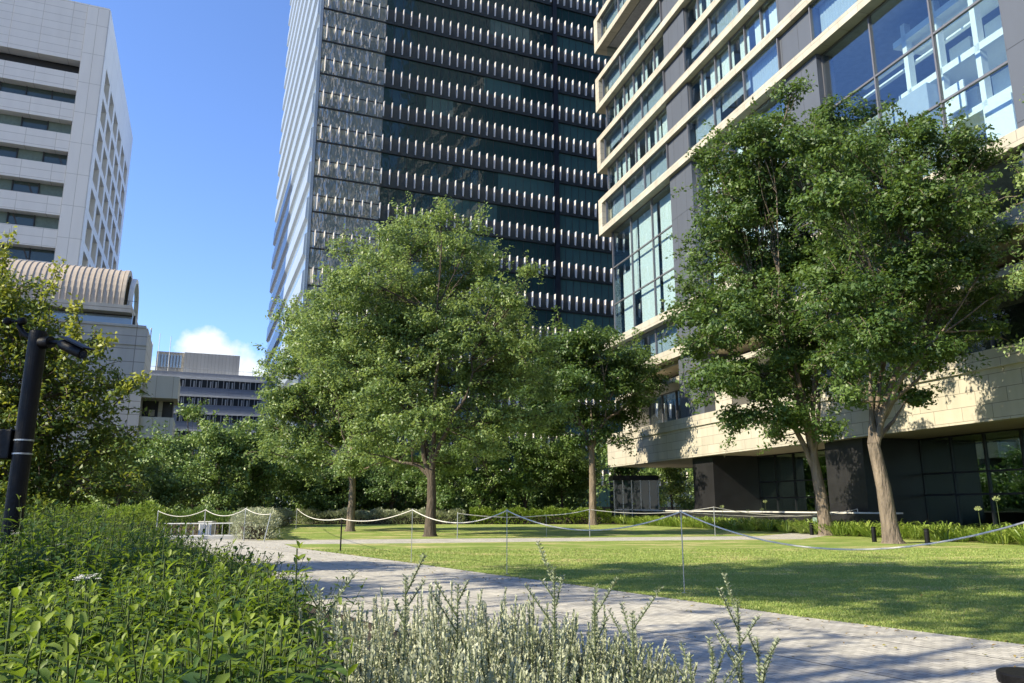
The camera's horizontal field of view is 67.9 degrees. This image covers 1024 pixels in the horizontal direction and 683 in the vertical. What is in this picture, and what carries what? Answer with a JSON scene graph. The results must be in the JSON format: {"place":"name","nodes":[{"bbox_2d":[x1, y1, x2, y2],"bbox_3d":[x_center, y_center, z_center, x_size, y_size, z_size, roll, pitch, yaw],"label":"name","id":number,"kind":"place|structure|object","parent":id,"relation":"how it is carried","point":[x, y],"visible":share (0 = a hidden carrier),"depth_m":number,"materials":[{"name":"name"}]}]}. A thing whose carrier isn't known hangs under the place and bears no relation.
{"place":"outdoors","nodes":[
{"label":"outdoors","id":0,"kind":"place"},
{"bbox_2d":[0,0,132,269],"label":"office block","id":1,"kind":"structure","parent":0,"point":[66,138],"depth_m":94.03,"materials":[{"name":"white paint"}]},
{"bbox_2d":[71,0,290,376],"label":"sky","id":2,"kind":"structure","parent":0,"point":[203,80],"materials":[{"name":"blue"}]},
{"bbox_2d":[256,524,794,539],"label":"lawn","id":3,"kind":"structure","parent":0,"point":[333,531],"depth_m":40.32,"materials":[{"name":"green plant"}]},
{"bbox_2d":[227,506,295,539],"bbox_3d":[-13.633,9.764,42.004,2.876,1.339,26.528,3,-13,-14],"label":"silver hedge","id":4,"kind":"object","parent":3,"relation":"on","point":[280,517],"visible":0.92,"depth_m":30.94,"materials":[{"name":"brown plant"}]},
{"bbox_2d":[241,289,414,531],"bbox_3d":[-9.662,3.872,42.164,10.515,13.024,9.060,0,-12,0],"label":"broadleaf tree","id":5,"kind":"object","parent":3,"relation":"on","point":[286,404],"visible":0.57,"depth_m":41.64,"materials":[{"name":"green plant"}]},
{"bbox_2d":[293,507,465,523],"bbox_3d":[-9.846,13.051,57.136,12.984,1.336,2.295,0,-12,0],"label":"silver hedge","id":6,"kind":"object","parent":3,"relation":"on","point":[386,513],"visible":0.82,"depth_m":56.52,"materials":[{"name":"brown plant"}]},
{"bbox_2d":[273,191,591,536],"bbox_3d":[-3.545,0.309,35.586,14.682,17.196,8.816,0,-12,0],"label":"broadleaf tree","id":7,"kind":"object","parent":3,"relation":"on","point":[412,319],"visible":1,"depth_m":34.73,"materials":[{"name":"green plant"}]},
{"bbox_2d":[499,305,672,524],"bbox_3d":[5.891,5.647,57.523,15.086,16.073,11.664,0,-12,0],"label":"broadleaf tree","id":8,"kind":"object","parent":3,"relation":"on","point":[581,366],"visible":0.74,"depth_m":56.28,"materials":[{"name":"green plant"}]},
{"bbox_2d":[603,515,1023,544],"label":"strap leaf bed","id":9,"kind":"object","parent":3,"relation":"on","point":[938,531],"visible":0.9,"depth_m":34.05,"materials":[{"name":"green plant"}]},
{"bbox_2d":[154,519,953,665],"bbox_3d":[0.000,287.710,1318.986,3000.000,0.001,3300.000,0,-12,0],"label":"ground","id":10,"kind":"structure","parent":0,"point":[368,625],"depth_m":9.33,"materials":[{"name":"soil"}]},
{"bbox_2d":[0,586,45,682],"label":"leafy plant","id":11,"kind":"object","parent":10,"relation":"on","point":[16,591],"visible":0.81,"depth_m":1.71,"materials":[{"name":"green plant"}]},
{"bbox_2d":[13,595,62,676],"bbox_3d":[-1.112,1.139,1.698,0.125,1.095,0.129,3,-13,-14],"label":"leafy plant","id":12,"kind":"object","parent":10,"relation":"on","point":[41,619],"visible":0.76,"depth_m":1.79,"materials":[{"name":"green plant"}]},
{"bbox_2d":[0,317,94,567],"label":"camera post","id":13,"kind":"object","parent":10,"relation":"on","point":[16,446],"visible":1,"depth_m":5.95,"materials":[{"name":"black metal"}]},
{"bbox_2d":[0,226,155,521],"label":"maple tree","id":14,"kind":"object","parent":10,"relation":"on","point":[48,472],"visible":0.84,"depth_m":14.84,"materials":[{"name":"green plant"}]},
{"bbox_2d":[0,258,180,521],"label":"barrel roofed building","id":15,"kind":"structure","parent":10,"relation":"on","point":[108,295],"depth_m":60.70,"materials":[{"name":"concrete"}]},
{"bbox_2d":[16,307,135,324],"bbox_3d":[-48.832,-3.165,54.945,38.954,0.900,0.400,5,-13,-22],"label":"clerestory window","id":16,"kind":"structure","parent":15,"relation":"in","point":[96,317],"depth_m":61.06,"materials":[{"name":"grey glass"}]},
{"bbox_2d":[54,498,177,534],"bbox_3d":[-16.756,7.434,32.024,4.812,1.659,2.274,0,-12,0],"label":"shrub border","id":17,"kind":"object","parent":10,"relation":"on","point":[151,508],"visible":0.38,"depth_m":31.73,"materials":[{"name":"green plant"}]},
{"bbox_2d":[79,428,172,508],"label":"woodland tree","id":18,"kind":"object","parent":10,"relation":"on","point":[153,456],"visible":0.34,"depth_m":39.38,"materials":[{"name":"green plant"}]},
{"bbox_2d":[100,432,212,520],"bbox_3d":[-20.164,7.875,43.199,6.314,5.638,5.025,-8,-14,32],"label":"woodland tree","id":19,"kind":"object","parent":10,"relation":"on","point":[162,493],"visible":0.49,"depth_m":42.18,"materials":[{"name":"green plant"}]},
{"bbox_2d":[0,494,366,682],"bbox_3d":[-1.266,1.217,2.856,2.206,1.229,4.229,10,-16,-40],"label":"perennial bed","id":20,"kind":"object","parent":10,"relation":"on","point":[150,657],"visible":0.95,"depth_m":2.29,"materials":[{"name":"green plant"}]},
{"bbox_2d":[143,417,227,522],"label":"woodland tree","id":21,"kind":"object","parent":10,"relation":"on","point":[175,447],"visible":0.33,"depth_m":50.61,"materials":[{"name":"green plant"}]},
{"bbox_2d":[130,504,241,534],"bbox_3d":[-15.245,8.413,36.020,6.141,1.440,1.957,-4,-13,19],"label":"shrub border","id":22,"kind":"object","parent":10,"relation":"on","point":[198,516],"visible":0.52,"depth_m":35.31,"materials":[{"name":"green plant"}]},
{"bbox_2d":[170,397,210,522],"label":"woodland tree","id":23,"kind":"object","parent":10,"relation":"on","point":[190,412],"visible":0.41,"depth_m":54.59,"materials":[{"name":"green plant"}]},
{"bbox_2d":[150,333,263,509],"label":"distant office","id":24,"kind":"structure","parent":10,"relation":"on","point":[221,384],"depth_m":134.66,"materials":[{"name":"white paint"}]},
{"bbox_2d":[179,396,258,406],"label":"window","id":25,"kind":"structure","parent":24,"relation":"in","point":[182,399],"depth_m":134.21,"materials":[{"name":"black glass"}]},
{"bbox_2d":[180,379,259,389],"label":"window","id":26,"kind":"structure","parent":24,"relation":"in","point":[184,382],"depth_m":134.70,"materials":[{"name":"black glass"}]},
{"bbox_2d":[171,409,269,522],"bbox_3d":[-18.911,8.244,49.243,6.028,7.536,6.452,4,-13,-19],"label":"woodland tree","id":27,"kind":"object","parent":10,"relation":"on","point":[217,442],"visible":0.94,"depth_m":48.26,"materials":[{"name":"green plant"}]},
{"bbox_2d":[212,416,309,509],"bbox_3d":[-16.919,8.865,52.459,6.668,7.634,7.133,0,-12,0],"label":"woodland tree","id":28,"kind":"object","parent":10,"relation":"on","point":[268,472],"visible":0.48,"depth_m":51.10,"materials":[{"name":"green plant"}]},
{"bbox_2d":[265,438,348,523],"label":"woodland tree","id":29,"kind":"object","parent":10,"relation":"on","point":[297,489],"visible":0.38,"depth_m":57.75,"materials":[{"name":"green plant"}]},
{"bbox_2d":[0,446,615,522],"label":"thicket","id":30,"kind":"object","parent":10,"relation":"on","point":[569,503],"visible":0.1,"depth_m":65.20,"materials":[{"name":"green plant"}]},
{"bbox_2d":[298,572,357,676],"bbox_3d":[-0.602,1.293,2.386,0.065,1.086,0.205,-10,-16,40],"label":"silver sprig","id":31,"kind":"object","parent":10,"relation":"on","point":[318,619],"visible":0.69,"depth_m":2.47,"materials":[{"name":"green plant"}]},
{"bbox_2d":[286,448,393,518],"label":"woodland tree","id":32,"kind":"object","parent":10,"relation":"on","point":[343,487],"visible":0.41,"depth_m":60.05,"materials":[{"name":"green plant"}]},
{"bbox_2d":[249,598,445,682],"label":"silver shrub","id":33,"kind":"object","parent":10,"relation":"on","point":[382,638],"visible":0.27,"depth_m":2.71,"materials":[{"name":"green plant"}]},
{"bbox_2d":[269,617,473,682],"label":"silver shrub","id":34,"kind":"object","parent":10,"relation":"on","point":[417,679],"visible":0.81,"depth_m":2.14,"materials":[{"name":"green plant"}]},
{"bbox_2d":[346,443,422,515],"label":"woodland tree","id":35,"kind":"object","parent":10,"relation":"on","point":[378,493],"visible":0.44,"depth_m":60.32,"materials":[{"name":"green plant"}]},
{"bbox_2d":[318,587,477,682],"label":"silver shrub","id":36,"kind":"object","parent":10,"relation":"on","point":[348,622],"visible":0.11,"depth_m":3.17,"materials":[{"name":"green plant"}]},
{"bbox_2d":[392,553,426,682],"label":"silver sprig","id":37,"kind":"object","parent":10,"relation":"on","point":[404,619],"visible":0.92,"depth_m":2.56,"materials":[{"name":"green plant"}]},
{"bbox_2d":[397,436,471,517],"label":"woodland tree","id":38,"kind":"object","parent":10,"relation":"on","point":[442,503],"visible":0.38,"depth_m":59.18,"materials":[{"name":"green plant"}]},
{"bbox_2d":[325,580,553,682],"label":"silver shrub","id":39,"kind":"object","parent":10,"relation":"on","point":[438,634],"visible":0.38,"depth_m":2.85,"materials":[{"name":"green plant"}]},
{"bbox_2d":[345,618,536,682],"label":"silver shrub","id":40,"kind":"object","parent":10,"relation":"on","point":[463,660],"visible":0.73,"depth_m":2.15,"materials":[{"name":"green plant"}]},
{"bbox_2d":[430,579,469,672],"bbox_3d":[-0.214,1.348,2.559,0.139,1.052,0.109,0,-12,0],"label":"silver sprig","id":41,"kind":"object","parent":10,"relation":"on","point":[457,615],"visible":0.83,"depth_m":2.65,"materials":[{"name":"green plant"}]},
{"bbox_2d":[260,0,694,518],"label":"office tower","id":42,"kind":"structure","parent":10,"relation":"on","point":[467,106],"depth_m":92.33,"materials":[{"name":"black glass"}]},
{"bbox_2d":[264,2,319,508],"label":"side window","id":43,"kind":"structure","parent":42,"relation":"in","point":[302,268],"depth_m":98.32,"materials":[{"name":"blue glass"}]},
{"bbox_2d":[308,248,375,272],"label":"rippled window","id":44,"kind":"structure","parent":42,"relation":"in","point":[315,255],"depth_m":82.18,"materials":[{"name":"grey glass"}]},
{"bbox_2d":[311,212,378,238],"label":"rippled window","id":45,"kind":"structure","parent":42,"relation":"in","point":[322,222],"depth_m":83.60,"materials":[{"name":"grey glass"}]},
{"bbox_2d":[313,176,379,203],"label":"rippled window","id":46,"kind":"structure","parent":42,"relation":"in","point":[323,186],"depth_m":84.60,"materials":[{"name":"grey glass"}]},
{"bbox_2d":[315,141,380,169],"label":"rippled window","id":47,"kind":"structure","parent":42,"relation":"in","point":[325,151],"depth_m":85.47,"materials":[{"name":"grey glass"}]},
{"bbox_2d":[317,107,382,135],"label":"rippled window","id":48,"kind":"structure","parent":42,"relation":"in","point":[328,117],"depth_m":86.35,"materials":[{"name":"grey glass"}]},
{"bbox_2d":[319,74,383,102],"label":"rippled window","id":49,"kind":"structure","parent":42,"relation":"in","point":[338,85],"depth_m":87.24,"materials":[{"name":"grey glass"}]},
{"bbox_2d":[321,41,384,70],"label":"rippled window","id":50,"kind":"structure","parent":42,"relation":"in","point":[330,50],"depth_m":88.12,"materials":[{"name":"grey glass"}]},
{"bbox_2d":[323,9,385,38],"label":"rippled window","id":51,"kind":"structure","parent":42,"relation":"in","point":[333,18],"depth_m":89.01,"materials":[{"name":"grey glass"}]},
{"bbox_2d":[381,153,530,194],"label":"window","id":52,"kind":"structure","parent":42,"relation":"in","point":[401,164],"depth_m":89.49,"materials":[{"name":"teal glass"}]},
{"bbox_2d":[377,295,554,328],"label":"window","id":53,"kind":"structure","parent":42,"relation":"in","point":[543,316],"depth_m":90.50,"materials":[{"name":"teal glass"}]},
{"bbox_2d":[378,222,554,261],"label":"window","id":54,"kind":"structure","parent":42,"relation":"in","point":[543,252],"depth_m":91.57,"materials":[{"name":"teal glass"}]},
{"bbox_2d":[379,187,553,229],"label":"window","id":55,"kind":"structure","parent":42,"relation":"in","point":[507,214],"depth_m":91.07,"materials":[{"name":"teal glass"}]},
{"bbox_2d":[379,258,554,294],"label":"window","id":56,"kind":"structure","parent":42,"relation":"in","point":[548,286],"depth_m":91.01,"materials":[{"name":"teal glass"}]},
{"bbox_2d":[382,120,552,166],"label":"window","id":57,"kind":"structure","parent":42,"relation":"in","point":[413,133],"depth_m":91.52,"materials":[{"name":"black glass"}]},
{"bbox_2d":[383,87,552,136],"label":"window","id":58,"kind":"structure","parent":42,"relation":"in","point":[397,97],"depth_m":93.08,"materials":[{"name":"teal glass"}]},
{"bbox_2d":[385,55,552,106],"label":"window","id":59,"kind":"structure","parent":42,"relation":"in","point":[408,67],"depth_m":92.51,"materials":[{"name":"teal glass"}]},
{"bbox_2d":[386,24,551,76],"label":"window","id":60,"kind":"structure","parent":42,"relation":"in","point":[447,45],"depth_m":94.20,"materials":[{"name":"black glass"}]},
{"bbox_2d":[387,0,551,47],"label":"window","id":61,"kind":"structure","parent":42,"relation":"in","point":[418,7],"depth_m":94.43,"materials":[{"name":"teal glass"}]},
{"bbox_2d":[475,0,551,19],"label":"window","id":62,"kind":"structure","parent":42,"relation":"in","point":[529,6],"depth_m":98.88,"materials":[{"name":"teal glass"}]},
{"bbox_2d":[557,8,594,30],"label":"window","id":63,"kind":"structure","parent":42,"relation":"in","point":[563,15],"depth_m":101.53,"materials":[{"name":"teal glass"}]},
{"bbox_2d":[558,64,598,86],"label":"window","id":64,"kind":"structure","parent":42,"relation":"in","point":[564,72],"depth_m":99.78,"materials":[{"name":"teal glass"}]},
{"bbox_2d":[558,123,601,145],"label":"window","id":65,"kind":"structure","parent":42,"relation":"in","point":[564,130],"depth_m":98.02,"materials":[{"name":"teal glass"}]},
{"bbox_2d":[559,184,606,205],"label":"window","id":66,"kind":"structure","parent":42,"relation":"in","point":[566,192],"depth_m":96.29,"materials":[{"name":"teal glass"}]},
{"bbox_2d":[557,36,610,61],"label":"window","id":67,"kind":"structure","parent":42,"relation":"in","point":[571,45],"depth_m":100.79,"materials":[{"name":"teal glass"}]},
{"bbox_2d":[558,93,613,119],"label":"window","id":68,"kind":"structure","parent":42,"relation":"in","point":[565,101],"depth_m":98.98,"materials":[{"name":"teal glass"}]},
{"bbox_2d":[559,153,621,177],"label":"window","id":69,"kind":"structure","parent":42,"relation":"in","point":[571,162],"depth_m":97.16,"materials":[{"name":"teal glass"}]},
{"bbox_2d":[561,312,642,333],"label":"window","id":70,"kind":"structure","parent":42,"relation":"in","point":[574,321],"depth_m":93.30,"materials":[{"name":"teal glass"}]},
{"bbox_2d":[560,215,661,245],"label":"window","id":71,"kind":"structure","parent":42,"relation":"in","point":[567,223],"depth_m":95.40,"materials":[{"name":"teal glass"}]},
{"bbox_2d":[560,247,662,274],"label":"window","id":72,"kind":"structure","parent":42,"relation":"in","point":[572,256],"depth_m":95.17,"materials":[{"name":"teal glass"}]},
{"bbox_2d":[561,279,663,307],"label":"window","id":73,"kind":"structure","parent":42,"relation":"in","point":[595,291],"depth_m":94.26,"materials":[{"name":"teal glass"}]},
{"bbox_2d":[428,413,532,523],"bbox_3d":[-2.771,9.965,59.537,7.956,8.488,7.361,7,-14,-29],"label":"woodland tree","id":74,"kind":"object","parent":10,"relation":"on","point":[476,480],"visible":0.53,"depth_m":58.55,"materials":[{"name":"green plant"}]},
{"bbox_2d":[401,586,596,682],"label":"silver shrub","id":75,"kind":"object","parent":10,"relation":"on","point":[541,647],"visible":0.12,"depth_m":3.15,"materials":[{"name":"green plant"}]},
{"bbox_2d":[424,619,617,682],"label":"silver shrub","id":76,"kind":"object","parent":10,"relation":"on","point":[561,662],"visible":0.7,"depth_m":2.29,"materials":[{"name":"green plant"}]},
{"bbox_2d":[492,433,574,515],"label":"woodland tree","id":77,"kind":"object","parent":10,"relation":"on","point":[540,463],"visible":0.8,"depth_m":60.20,"materials":[{"name":"green plant"}]},
{"bbox_2d":[468,505,612,523],"bbox_3d":[2.138,13.135,57.863,11.179,1.481,2.326,1,-12,-3],"label":"shrub border","id":78,"kind":"object","parent":10,"relation":"on","point":[575,518],"visible":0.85,"depth_m":57.25,"materials":[{"name":"green plant"}]},
{"bbox_2d":[415,592,666,682],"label":"silver shrub","id":79,"kind":"object","parent":10,"relation":"on","point":[531,635],"visible":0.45,"depth_m":2.96,"materials":[{"name":"green plant"}]},
{"bbox_2d":[525,541,565,682],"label":"silver sprig","id":80,"kind":"object","parent":10,"relation":"on","point":[554,611],"visible":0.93,"depth_m":2.87,"materials":[{"name":"green plant"}]},
{"bbox_2d":[528,431,611,516],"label":"woodland tree","id":81,"kind":"object","parent":10,"relation":"on","point":[579,481],"visible":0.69,"depth_m":62.12,"materials":[{"name":"green plant"}]},
{"bbox_2d":[526,604,670,682],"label":"silver shrub","id":82,"kind":"object","parent":10,"relation":"on","point":[588,633],"visible":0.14,"depth_m":3.28,"materials":[{"name":"green plant"}]},
{"bbox_2d":[586,577,619,682],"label":"silver sprig","id":83,"kind":"object","parent":10,"relation":"on","point":[593,646],"visible":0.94,"depth_m":2.83,"materials":[{"name":"green plant"}]},
{"bbox_2d":[521,614,708,682],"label":"silver shrub","id":84,"kind":"object","parent":10,"relation":"on","point":[672,671],"visible":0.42,"depth_m":3.16,"materials":[{"name":"green plant"}]},
{"bbox_2d":[609,475,659,517],"bbox_3d":[10.354,13.392,64.630,3.800,3.850,3.000,0,-12,0],"label":"glass kiosk","id":85,"kind":"object","parent":10,"relation":"on","point":[641,492],"visible":0.67,"depth_m":63.39,"materials":[{"name":"grey glass"}]},
{"bbox_2d":[606,585,663,682],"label":"silver sprig","id":86,"kind":"object","parent":10,"relation":"on","point":[633,643],"visible":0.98,"depth_m":2.75,"materials":[{"name":"green plant"}]},
{"bbox_2d":[710,572,761,682],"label":"silver sprig","id":87,"kind":"object","parent":10,"relation":"on","point":[739,668],"visible":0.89,"depth_m":2.82,"materials":[{"name":"green plant"}]},
{"bbox_2d":[746,631,780,682],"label":"silver sprig","id":88,"kind":"object","parent":10,"relation":"on","point":[761,678],"visible":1,"depth_m":2.61,"materials":[{"name":"green plant"}]},
{"bbox_2d":[635,510,902,529],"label":"planter wall","id":89,"kind":"structure","parent":10,"relation":"on","point":[871,517],"depth_m":43.71,"materials":[{"name":"stone"}]},
{"bbox_2d":[183,533,1023,682],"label":"path","id":90,"kind":"structure","parent":0,"point":[828,655],"depth_m":8.57,"materials":[{"name":"grey concrete"}]},
{"bbox_2d":[285,535,1023,643],"bbox_3d":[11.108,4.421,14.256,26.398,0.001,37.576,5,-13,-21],"label":"lawn","id":91,"kind":"structure","parent":0,"point":[850,542],"depth_m":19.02,"materials":[{"name":"green plant"}]},
{"bbox_2d":[411,509,413,561],"bbox_3d":[-2.396,4.665,18.184,0.090,1.299,0.090,0,-12,0],"label":"rope post","id":92,"kind":"object","parent":91,"relation":"on","point":[411,536],"visible":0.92,"depth_m":18.16,"materials":[{"name":"metal"}]},
{"bbox_2d":[343,509,1023,549],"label":"rope","id":93,"kind":"object","parent":92,"relation":"attached to","point":[1020,523],"visible":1,"depth_m":10.85,"materials":[{"name":"beige fabric"}]},
{"bbox_2d":[657,69,878,535],"bbox_3d":[13.435,-2.737,37.579,13.403,24.064,10.311,0,-12,0],"label":"broadleaf tree","id":94,"kind":"object","parent":91,"relation":"on","point":[761,191],"visible":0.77,"depth_m":36.40,"materials":[{"name":"green plant"}]},
{"bbox_2d":[771,93,1023,543],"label":"broadleaf tree","id":95,"kind":"object","parent":91,"relation":"on","point":[915,262],"visible":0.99,"depth_m":28.30,"materials":[{"name":"green plant"}]},
{"bbox_2d":[988,94,1023,357],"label":"broadleaf tree","id":96,"kind":"object","parent":91,"relation":"on","point":[1020,279],"visible":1,"depth_m":21.94,"materials":[{"name":"green plant"}]},
{"label":"pavement","id":97,"kind":"structure","parent":0,"visible":0},
{"bbox_2d":[652,467,694,509],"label":"woodland tree","id":98,"kind":"object","parent":97,"relation":"on","point":[675,478],"visible":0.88,"depth_m":73.34,"materials":[{"name":"green plant"}]},
{"bbox_2d":[594,0,1023,529],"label":"office building","id":99,"kind":"structure","parent":97,"relation":"on","point":[673,74],"depth_m":47.71,"materials":[{"name":"concrete"}]},
{"bbox_2d":[608,107,665,190],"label":"window","id":100,"kind":"structure","parent":99,"relation":"in","point":[645,130],"depth_m":69.40,"materials":[{"name":"grey metal"}]},
{"bbox_2d":[612,183,673,329],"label":"window","id":101,"kind":"structure","parent":99,"relation":"in","point":[652,240],"depth_m":68.33,"materials":[{"name":"grey metal"}]},
{"bbox_2d":[688,0,768,109],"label":"window","id":102,"kind":"structure","parent":99,"relation":"in","point":[759,10],"depth_m":54.72,"materials":[{"name":"grey metal"}]},
{"bbox_2d":[687,37,781,148],"bbox_3d":[15.392,-17.054,53.823,0.190,2.530,11.690,3,-13,-16],"label":"window","id":103,"kind":"structure","parent":99,"relation":"in","point":[776,39],"depth_m":52.22,"materials":[{"name":"grey metal"}]},
{"bbox_2d":[757,449,828,511],"bbox_3d":[19.702,9.479,49.386,0.190,4.730,12.180,3,-13,-16],"label":"window","id":104,"kind":"structure","parent":99,"relation":"in","point":[794,480],"depth_m":52.90,"materials":[{"name":"black metal"}]},
{"bbox_2d":[821,0,1007,212],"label":"window","id":105,"kind":"structure","parent":99,"relation":"in","point":[932,36],"depth_m":37.42,"materials":[{"name":"white metal"}]},
{"bbox_2d":[918,428,1023,529],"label":"window","id":106,"kind":"structure","parent":99,"relation":"in","point":[1020,430],"depth_m":38.49,"materials":[{"name":"black metal"}]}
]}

